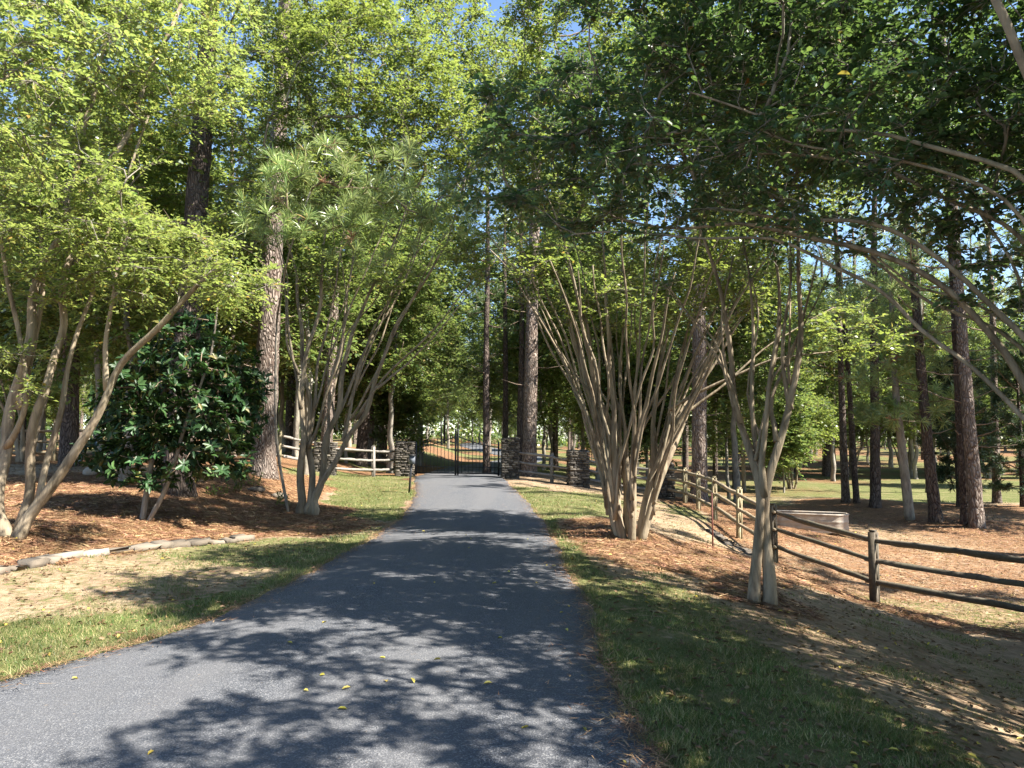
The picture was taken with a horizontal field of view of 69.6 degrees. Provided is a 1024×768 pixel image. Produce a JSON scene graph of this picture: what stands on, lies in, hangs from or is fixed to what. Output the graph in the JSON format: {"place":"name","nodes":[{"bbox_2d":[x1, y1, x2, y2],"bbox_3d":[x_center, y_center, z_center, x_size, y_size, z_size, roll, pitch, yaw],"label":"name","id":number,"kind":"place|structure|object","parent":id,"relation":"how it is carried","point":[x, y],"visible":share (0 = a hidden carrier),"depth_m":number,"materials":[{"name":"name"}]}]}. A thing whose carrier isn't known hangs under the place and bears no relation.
{"place":"outdoors","nodes":[
{"label":"outdoors","id":0,"kind":"place"},
{"bbox_2d":[0,443,662,767],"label":"driveway","id":1,"kind":"structure","parent":0,"point":[225,693],"depth_m":5.19,"materials":[{"name":"asphalt"}]},
{"bbox_2d":[72,512,626,763],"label":"fallen leaves","id":2,"kind":"object","parent":1,"relation":"on","point":[340,707],"visible":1,"depth_m":5.02,"materials":[{"name":"yellow plant"}]},
{"bbox_2d":[0,436,1023,767],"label":"ground","id":3,"kind":"structure","parent":0,"point":[816,492],"depth_m":9.87,"materials":[{"name":"soil"}]},
{"bbox_2d":[8,369,93,449],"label":"broadleaf tree","id":4,"kind":"object","parent":3,"relation":"on","point":[49,418],"visible":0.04,"depth_m":48.09,"materials":[{"name":"green plant"}]},
{"bbox_2d":[0,190,106,461],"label":"broadleaf tree","id":5,"kind":"object","parent":3,"relation":"on","point":[5,380],"visible":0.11,"depth_m":23.61,"materials":[{"name":"green plant"}]},
{"bbox_2d":[4,1,103,466],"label":"pine tree","id":6,"kind":"object","parent":3,"relation":"on","point":[69,430],"visible":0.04,"depth_m":21.04,"materials":[{"name":"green plant"}]},
{"bbox_2d":[0,101,124,450],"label":"broadleaf tree","id":7,"kind":"object","parent":3,"relation":"on","point":[39,446],"depth_m":31.85,"materials":[{"name":"green plant"}]},
{"bbox_2d":[46,379,95,446],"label":"broadleaf tree","id":8,"kind":"object","parent":3,"relation":"on","point":[81,408],"visible":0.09,"depth_m":56.73,"materials":[{"name":"green plant"}]},
{"bbox_2d":[0,0,164,211],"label":"crepe myrtle","id":9,"kind":"object","parent":3,"relation":"on","point":[10,76],"visible":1,"depth_m":6.95,"materials":[{"name":"green plant"}]},
{"bbox_2d":[0,74,230,451],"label":"broadleaf tree","id":10,"kind":"object","parent":3,"relation":"on","point":[74,376],"visible":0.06,"depth_m":19.75,"materials":[{"name":"green plant"}]},
{"bbox_2d":[0,534,254,574],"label":"stone edging","id":11,"kind":"object","parent":3,"relation":"on","point":[33,562],"visible":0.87,"depth_m":10.35,"materials":[{"name":"stone"}]},
{"bbox_2d":[0,8,262,480],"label":"broadleaf tree","id":12,"kind":"object","parent":3,"relation":"on","point":[169,207],"visible":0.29,"depth_m":17.24,"materials":[{"name":"green plant"}]},
{"bbox_2d":[0,0,291,539],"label":"crepe myrtle","id":13,"kind":"object","parent":3,"relation":"on","point":[140,84],"visible":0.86,"depth_m":10.42,"materials":[{"name":"green plant"}]},
{"bbox_2d":[80,287,223,433],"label":"broadleaf tree","id":14,"kind":"object","parent":3,"relation":"on","point":[113,358],"depth_m":30.58,"materials":[{"name":"green plant"}]},
{"bbox_2d":[0,426,315,463],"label":"rail fence","id":15,"kind":"object","parent":3,"relation":"on","point":[56,452],"visible":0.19,"depth_m":25.38,"materials":[{"name":"brown wood"}]},
{"bbox_2d":[70,308,275,520],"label":"magnolia","id":16,"kind":"object","parent":3,"relation":"on","point":[232,398],"visible":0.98,"depth_m":13.19,"materials":[{"name":"green plant"}]},
{"bbox_2d":[146,0,275,497],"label":"pine tree","id":17,"kind":"object","parent":3,"relation":"on","point":[195,205],"visible":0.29,"depth_m":16.54,"materials":[{"name":"brown plant"}]},
{"bbox_2d":[140,93,318,460],"bbox_3d":[-10.048,-3.729,25.446,5.996,13.377,6.515,-3,-5,35],"label":"broadleaf tree","id":18,"kind":"object","parent":3,"relation":"on","point":[241,330],"visible":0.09,"depth_m":25.04,"materials":[{"name":"green plant"}]},
{"bbox_2d":[206,14,270,456],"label":"pine tree","id":19,"kind":"object","parent":3,"relation":"on","point":[233,105],"visible":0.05,"depth_m":31.22,"materials":[{"name":"green plant"}]},
{"bbox_2d":[220,178,329,452],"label":"broadleaf tree","id":20,"kind":"object","parent":3,"relation":"on","point":[281,384],"visible":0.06,"depth_m":35.95,"materials":[{"name":"green plant"}]},
{"bbox_2d":[244,0,328,451],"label":"pine tree","id":21,"kind":"object","parent":3,"relation":"on","point":[289,414],"visible":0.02,"depth_m":41.85,"materials":[{"name":"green plant"}]},
{"bbox_2d":[223,0,376,479],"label":"pine tree","id":22,"kind":"object","parent":3,"relation":"on","point":[264,460],"visible":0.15,"depth_m":21.21,"materials":[{"name":"brown plant"}]},
{"bbox_2d":[287,96,325,456],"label":"pine tree","id":23,"kind":"object","parent":3,"relation":"on","point":[295,453],"visible":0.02,"depth_m":30.14,"materials":[{"name":"plant"}]},
{"bbox_2d":[213,62,410,474],"bbox_3d":[-7.204,-4.075,25.610,6.557,14.905,7.810,2,-5,-20],"label":"broadleaf tree","id":24,"kind":"object","parent":3,"relation":"on","point":[307,310],"visible":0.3,"depth_m":24.61,"materials":[{"name":"green plant"}]},
{"bbox_2d":[291,369,352,445],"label":"broadleaf tree","id":25,"kind":"object","parent":3,"relation":"on","point":[317,412],"visible":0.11,"depth_m":39.42,"materials":[{"name":"green plant"}]},
{"bbox_2d":[313,442,337,475],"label":"stone pillar","id":26,"kind":"structure","parent":3,"relation":"on","point":[330,457],"depth_m":26.55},
{"bbox_2d":[289,288,401,463],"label":"broadleaf tree","id":27,"kind":"object","parent":3,"relation":"on","point":[347,380],"visible":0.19,"depth_m":33.41,"materials":[{"name":"green plant"}]},
{"bbox_2d":[308,28,388,441],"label":"pine tree","id":28,"kind":"object","parent":3,"relation":"on","point":[336,313],"visible":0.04,"depth_m":29.25,"materials":[{"name":"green plant"}]},
{"bbox_2d":[228,130,487,511],"bbox_3d":[-3.423,-0.979,13.623,5.799,7.367,3.137,-3,-5,33],"label":"young pine","id":29,"kind":"object","parent":3,"relation":"on","point":[283,165],"visible":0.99,"depth_m":13.26,"materials":[{"name":"green plant"}]},
{"bbox_2d":[181,0,546,514],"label":"crepe myrtle","id":30,"kind":"object","parent":3,"relation":"on","point":[328,36],"visible":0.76,"depth_m":16.21,"materials":[{"name":"green plant"}]},
{"bbox_2d":[335,445,395,476],"bbox_3d":[-5.506,3.103,28.160,0.205,1.496,3.322,-3,-5,34],"label":"rail fence","id":31,"kind":"object","parent":3,"relation":"on","point":[373,460],"visible":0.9,"depth_m":28.25,"materials":[{"name":"grey wood"}]},
{"bbox_2d":[354,111,409,467],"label":"pine tree","id":32,"kind":"object","parent":3,"relation":"on","point":[362,435],"visible":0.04,"depth_m":34.56,"materials":[{"name":"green plant"}]},
{"bbox_2d":[364,153,403,465],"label":"pine tree","id":33,"kind":"object","parent":3,"relation":"on","point":[371,439],"visible":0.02,"depth_m":36.38,"materials":[{"name":"brown plant"}]},
{"bbox_2d":[319,134,468,472],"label":"broadleaf tree","id":34,"kind":"object","parent":3,"relation":"on","point":[415,311],"visible":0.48,"depth_m":32.67,"materials":[{"name":"green plant"}]},
{"bbox_2d":[355,343,440,467],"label":"broadleaf tree","id":35,"kind":"object","parent":3,"relation":"on","point":[405,407],"visible":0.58,"depth_m":36.35,"materials":[{"name":"green plant"}]},
{"bbox_2d":[377,108,418,462],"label":"pine tree","id":36,"kind":"object","parent":3,"relation":"on","point":[382,456],"visible":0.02,"depth_m":38.75,"materials":[{"name":"brown plant"}]},
{"bbox_2d":[394,441,415,476],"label":"stone pillar","id":37,"kind":"structure","parent":3,"relation":"on","point":[403,450],"depth_m":29.09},
{"bbox_2d":[414,429,456,474],"bbox_3d":[-3.054,2.685,29.141,1.830,1.814,0.070,-1,-5,17],"label":"gate leaf","id":38,"kind":"object","parent":37,"relation":"attached to","point":[430,466],"visible":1,"depth_m":29.09,"materials":[{"name":"black metal"}]},
{"bbox_2d":[379,306,468,436],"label":"broadleaf tree","id":39,"kind":"object","parent":3,"relation":"on","point":[438,392],"visible":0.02,"depth_m":48.19,"materials":[{"name":"green plant"}]},
{"bbox_2d":[348,142,511,465],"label":"broadleaf tree","id":40,"kind":"object","parent":3,"relation":"on","point":[450,358],"visible":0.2,"depth_m":40.43,"materials":[{"name":"green plant"}]},
{"bbox_2d":[423,380,468,444],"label":"broadleaf tree","id":41,"kind":"object","parent":3,"relation":"on","point":[441,416],"visible":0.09,"depth_m":103.78,"materials":[{"name":"green plant"}]},
{"bbox_2d":[426,302,478,448],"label":"broadleaf tree","id":42,"kind":"object","parent":3,"relation":"on","point":[455,400],"visible":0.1,"depth_m":84.79,"materials":[{"name":"green plant"}]},
{"bbox_2d":[450,378,492,444],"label":"broadleaf tree","id":43,"kind":"object","parent":3,"relation":"on","point":[470,414],"visible":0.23,"depth_m":111.58,"materials":[{"name":"green plant"}]},
{"bbox_2d":[438,54,525,472],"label":"pine tree","id":44,"kind":"object","parent":3,"relation":"on","point":[485,372],"visible":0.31,"depth_m":31.47,"materials":[{"name":"brown plant"}]},
{"bbox_2d":[447,243,516,452],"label":"broadleaf tree","id":45,"kind":"object","parent":3,"relation":"on","point":[473,325],"visible":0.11,"depth_m":69.84,"materials":[{"name":"green plant"}]},
{"bbox_2d":[452,292,541,436],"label":"broadleaf tree","id":46,"kind":"object","parent":3,"relation":"on","point":[493,379],"visible":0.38,"depth_m":45.45,"materials":[{"name":"green plant"}]},
{"bbox_2d":[469,161,529,440],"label":"pine tree","id":47,"kind":"object","parent":3,"relation":"on","point":[505,385],"visible":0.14,"depth_m":35.39,"materials":[{"name":"brown plant"}]},
{"bbox_2d":[500,437,519,478],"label":"stone pillar","id":48,"kind":"structure","parent":3,"relation":"on","point":[510,456],"depth_m":27.74,"materials":[{"name":"stone"}]},
{"bbox_2d":[457,429,500,475],"bbox_3d":[-1.283,2.642,28.569,1.860,1.814,0.071,-2,-5,20],"label":"gate leaf","id":49,"kind":"object","parent":48,"relation":"attached to","point":[483,467],"visible":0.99,"depth_m":28.62,"materials":[{"name":"black metal"}]},
{"bbox_2d":[11,360,1009,447],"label":"woods","id":50,"kind":"object","parent":3,"relation":"on","point":[496,435],"visible":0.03,"depth_m":156.20,"materials":[{"name":"green plant"}]},
{"bbox_2d":[0,460,1023,767],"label":"pine straw","id":51,"kind":"object","parent":3,"relation":"on","point":[38,526],"visible":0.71,"depth_m":12.51,"materials":[{"name":"plant"}]},
{"bbox_2d":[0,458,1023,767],"bbox_3d":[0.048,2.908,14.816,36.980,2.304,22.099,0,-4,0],"label":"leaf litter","id":52,"kind":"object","parent":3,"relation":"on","point":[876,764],"visible":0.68,"depth_m":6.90,"materials":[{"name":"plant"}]},
{"bbox_2d":[485,159,547,469],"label":"pine tree","id":53,"kind":"object","parent":3,"relation":"on","point":[519,415],"visible":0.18,"depth_m":33.27,"materials":[{"name":"brown plant"}]},
{"bbox_2d":[477,260,595,469],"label":"broadleaf tree","id":54,"kind":"object","parent":3,"relation":"on","point":[551,373],"visible":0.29,"depth_m":37.28,"materials":[{"name":"green plant"}]},
{"bbox_2d":[519,452,567,482],"bbox_3d":[1.209,3.273,27.574,2.214,1.436,0.337,-2,-5,28],"label":"rail fence","id":55,"kind":"object","parent":3,"relation":"on","point":[552,466],"visible":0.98,"depth_m":27.55,"materials":[{"name":"grey wood"}]},
{"bbox_2d":[475,0,616,476],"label":"pine tree","id":56,"kind":"object","parent":3,"relation":"on","point":[531,367],"visible":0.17,"depth_m":30.02,"materials":[{"name":"brown plant"}]},
{"bbox_2d":[537,108,563,470],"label":"pine tree","id":57,"kind":"object","parent":3,"relation":"on","point":[555,444],"visible":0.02,"depth_m":39.30,"materials":[{"name":"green plant"}]},
{"bbox_2d":[467,154,645,469],"bbox_3d":[2.516,-4.521,40.206,8.378,19.045,9.980,2,-5,-25],"label":"broadleaf tree","id":58,"kind":"object","parent":3,"relation":"on","point":[550,432],"visible":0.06,"depth_m":39.87,"materials":[{"name":"green plant"}]},
{"bbox_2d":[538,251,598,449],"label":"broadleaf tree","id":59,"kind":"object","parent":3,"relation":"on","point":[581,427],"visible":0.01,"depth_m":41.74,"materials":[{"name":"green plant"}]},
{"bbox_2d":[565,449,589,487],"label":"stone pillar","id":60,"kind":"structure","parent":3,"relation":"on","point":[578,469],"depth_m":26.68,"materials":[{"name":"stone"}]},
{"bbox_2d":[517,161,672,479],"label":"broadleaf tree","id":61,"kind":"object","parent":3,"relation":"on","point":[588,275],"visible":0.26,"depth_m":32.29,"materials":[{"name":"green plant"}]},
{"bbox_2d":[554,302,676,453],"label":"broadleaf tree","id":62,"kind":"object","parent":3,"relation":"on","point":[605,385],"visible":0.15,"depth_m":32.64,"materials":[{"name":"green plant"}]},
{"bbox_2d":[589,460,647,493],"bbox_3d":[3.960,3.502,26.591,2.681,1.492,0.156,-1,-5,19],"label":"rail fence","id":63,"kind":"object","parent":3,"relation":"on","point":[638,477],"visible":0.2,"depth_m":26.43,"materials":[{"name":"brown wood"}]},
{"bbox_2d":[610,338,691,482],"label":"broadleaf tree","id":64,"kind":"object","parent":3,"relation":"on","point":[646,438],"visible":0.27,"depth_m":32.32,"materials":[{"name":"green plant"}]},
{"bbox_2d":[594,244,713,467],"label":"broadleaf tree","id":65,"kind":"object","parent":3,"relation":"on","point":[659,337],"visible":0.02,"depth_m":39.19,"materials":[{"name":"green plant"}]},
{"bbox_2d":[658,462,674,498],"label":"stone pillar","id":66,"kind":"structure","parent":3,"relation":"on","point":[664,493],"depth_m":25.88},
{"bbox_2d":[628,2,748,501],"bbox_3d":[6.835,-10.106,25.855,5.371,28.765,6.613,0,-4,0],"label":"pine tree","id":67,"kind":"object","parent":3,"relation":"on","point":[699,446],"visible":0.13,"depth_m":25.22,"materials":[{"name":"brown plant"}]},
{"bbox_2d":[461,0,918,539],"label":"crepe myrtle","id":68,"kind":"object","parent":3,"relation":"on","point":[614,464],"visible":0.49,"depth_m":12.94,"materials":[{"name":"green plant"}]},
{"bbox_2d":[707,399,740,468],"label":"broadleaf tree","id":69,"kind":"object","parent":3,"relation":"on","point":[721,453],"visible":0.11,"depth_m":61.63,"materials":[{"name":"green plant"}]},
{"bbox_2d":[434,0,1023,421],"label":"crepe myrtle","id":70,"kind":"object","parent":3,"relation":"on","point":[998,144],"visible":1,"depth_m":6.42,"materials":[{"name":"green plant"}]},
{"bbox_2d":[664,281,800,498],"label":"broadleaf tree","id":71,"kind":"object","parent":3,"relation":"on","point":[725,423],"visible":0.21,"depth_m":31.60,"materials":[{"name":"green plant"}]},
{"bbox_2d":[521,0,955,606],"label":"crepe myrtle","id":72,"kind":"object","parent":3,"relation":"on","point":[763,558],"visible":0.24,"depth_m":8.96,"materials":[{"name":"green plant"}]},
{"bbox_2d":[704,529,775,565],"bbox_3d":[4.876,3.558,16.247,0.463,0.324,3.712,0,-4,-6],"label":"stone edging","id":73,"kind":"object","parent":3,"relation":"on","point":[725,540],"visible":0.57,"depth_m":16.56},
{"bbox_2d":[643,156,842,501],"bbox_3d":[9.144,-2.504,29.336,7.810,14.905,6.557,-2,-5,20],"label":"broadleaf tree","id":74,"kind":"object","parent":3,"relation":"on","point":[747,338],"visible":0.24,"depth_m":28.66,"materials":[{"name":"green plant"}]},
{"bbox_2d":[711,149,780,491],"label":"pine tree","id":75,"kind":"object","parent":3,"relation":"on","point":[743,468],"visible":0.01,"depth_m":37.07,"materials":[{"name":"plant"}]},
{"bbox_2d":[743,371,823,492],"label":"broadleaf tree","id":76,"kind":"object","parent":3,"relation":"on","point":[794,442],"visible":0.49,"depth_m":36.31,"materials":[{"name":"green plant"}]},
{"bbox_2d":[743,359,838,488],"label":"broadleaf tree","id":77,"kind":"object","parent":3,"relation":"on","point":[820,414],"visible":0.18,"depth_m":39.48,"materials":[{"name":"green plant"}]},
{"bbox_2d":[777,510,848,532],"bbox_3d":[8.035,3.735,20.016,2.084,0.492,0.801,-2,-5,22],"label":"stock tank","id":78,"kind":"object","parent":3,"relation":"on","point":[839,520],"visible":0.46,"depth_m":19.62,"materials":[{"name":"metal"}]},
{"bbox_2d":[788,245,847,476],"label":"pine tree","id":79,"kind":"object","parent":3,"relation":"on","point":[826,465],"visible":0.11,"depth_m":51.68,"materials":[{"name":"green plant"}]},
{"bbox_2d":[778,256,891,480],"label":"broadleaf tree","id":80,"kind":"object","parent":3,"relation":"on","point":[820,389],"visible":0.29,"depth_m":46.57,"materials":[{"name":"green plant"}]},
{"bbox_2d":[667,467,1023,612],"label":"rail fence","id":81,"kind":"object","parent":3,"relation":"on","point":[874,581],"visible":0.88,"depth_m":12.70,"materials":[{"name":"brown wood"}]},
{"bbox_2d":[795,187,895,503],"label":"pine tree","id":82,"kind":"object","parent":3,"relation":"on","point":[854,472],"visible":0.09,"depth_m":29.02,"materials":[{"name":"green plant"}]},
{"bbox_2d":[786,180,907,502],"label":"pine tree","id":83,"kind":"object","parent":3,"relation":"on","point":[844,476],"visible":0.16,"depth_m":29.45,"materials":[{"name":"green plant"}]},
{"bbox_2d":[816,175,880,473],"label":"pine tree","id":84,"kind":"object","parent":3,"relation":"on","point":[859,234],"visible":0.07,"depth_m":55.63,"materials":[{"name":"green plant"}]},
{"bbox_2d":[811,360,891,475],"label":"broadleaf tree","id":85,"kind":"object","parent":3,"relation":"on","point":[859,432],"visible":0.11,"depth_m":51.24,"materials":[{"name":"green plant"}]},
{"bbox_2d":[800,50,938,507],"bbox_3d":[13.703,-4.125,28.260,4.611,18.019,4.366,2,-5,-29],"label":"pine tree","id":86,"kind":"object","parent":3,"relation":"on","point":[875,500],"visible":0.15,"depth_m":27.64,"materials":[{"name":"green plant"}]},
{"bbox_2d":[862,370,931,469],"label":"broadleaf tree","id":87,"kind":"object","parent":3,"relation":"on","point":[894,434],"visible":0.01,"depth_m":57.78,"materials":[{"name":"green plant"}]},
{"bbox_2d":[823,273,983,520],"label":"broadleaf tree","id":88,"kind":"object","parent":3,"relation":"on","point":[905,366],"visible":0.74,"depth_m":23.95,"materials":[{"name":"green plant"}]},
{"bbox_2d":[840,6,980,522],"bbox_3d":[12.796,-3.935,23.904,4.254,17.126,4.758,-3,-5,34],"label":"pine tree","id":89,"kind":"object","parent":3,"relation":"on","point":[935,513],"visible":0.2,"depth_m":23.30,"materials":[{"name":"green plant"}]},
{"bbox_2d":[857,91,963,492],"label":"pine tree","id":90,"kind":"object","parent":3,"relation":"on","point":[923,303],"visible":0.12,"depth_m":36.54,"materials":[{"name":"green plant"}]},
{"bbox_2d":[855,268,969,478],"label":"broadleaf tree","id":91,"kind":"object","parent":3,"relation":"on","point":[914,427],"visible":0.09,"depth_m":48.65,"materials":[{"name":"green plant"}]},
{"bbox_2d":[848,205,985,477],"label":"broadleaf tree","id":92,"kind":"object","parent":3,"relation":"on","point":[910,442],"visible":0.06,"depth_m":51.17,"materials":[{"name":"green plant"}]},
{"bbox_2d":[877,0,1023,528],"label":"pine tree","id":93,"kind":"object","parent":3,"relation":"on","point":[976,516],"visible":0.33,"depth_m":22.27,"materials":[{"name":"brown plant"}]},
{"bbox_2d":[878,2,1023,524],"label":"pine tree","id":94,"kind":"object","parent":3,"relation":"on","point":[962,478],"visible":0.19,"depth_m":22.79,"materials":[{"name":"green plant"}]},
{"bbox_2d":[906,353,1010,506],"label":"cedar","id":95,"kind":"object","parent":3,"relation":"on","point":[946,468],"visible":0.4,"depth_m":28.16,"materials":[{"name":"plant"}]},
{"bbox_2d":[912,269,1013,429],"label":"broadleaf tree","id":96,"kind":"object","parent":3,"relation":"on","point":[972,331],"visible":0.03,"depth_m":49.24,"materials":[{"name":"green plant"}]},
{"bbox_2d":[934,103,1023,503],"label":"pine tree","id":97,"kind":"object","parent":3,"relation":"on","point":[996,496],"visible":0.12,"depth_m":30.74,"materials":[{"name":"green plant"}]},
{"bbox_2d":[945,340,1023,477],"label":"broadleaf tree","id":98,"kind":"object","parent":3,"relation":"on","point":[1004,440],"visible":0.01,"depth_m":50.56,"materials":[{"name":"green plant"}]},
{"bbox_2d":[967,271,1023,467],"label":"broadleaf tree","id":99,"kind":"object","parent":3,"relation":"on","point":[999,323],"visible":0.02,"depth_m":54.81,"materials":[{"name":"green plant"}]},
{"bbox_2d":[973,289,1023,438],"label":"broadleaf tree","id":100,"kind":"object","parent":3,"relation":"on","point":[999,335],"visible":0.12,"depth_m":41.26,"materials":[{"name":"green plant"}]},
{"bbox_2d":[975,335,1023,506],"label":"cedar","id":101,"kind":"object","parent":3,"relation":"on","point":[1006,376],"visible":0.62,"depth_m":28.97,"materials":[{"name":"plant"}]},
{"bbox_2d":[979,88,1023,294],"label":"broadleaf tree","id":102,"kind":"object","parent":3,"relation":"on","point":[1010,236],"visible":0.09,"depth_m":26.75,"materials":[{"name":"green plant"}]},
{"bbox_2d":[0,459,1023,767],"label":"grass","id":103,"kind":"structure","parent":0,"point":[872,727],"depth_m":5.92,"materials":[{"name":"plant"}]},
{"bbox_2d":[0,0,1023,440],"label":"sky","id":104,"kind":"structure","parent":0,"point":[495,4],"materials":[{"name":"blue"}]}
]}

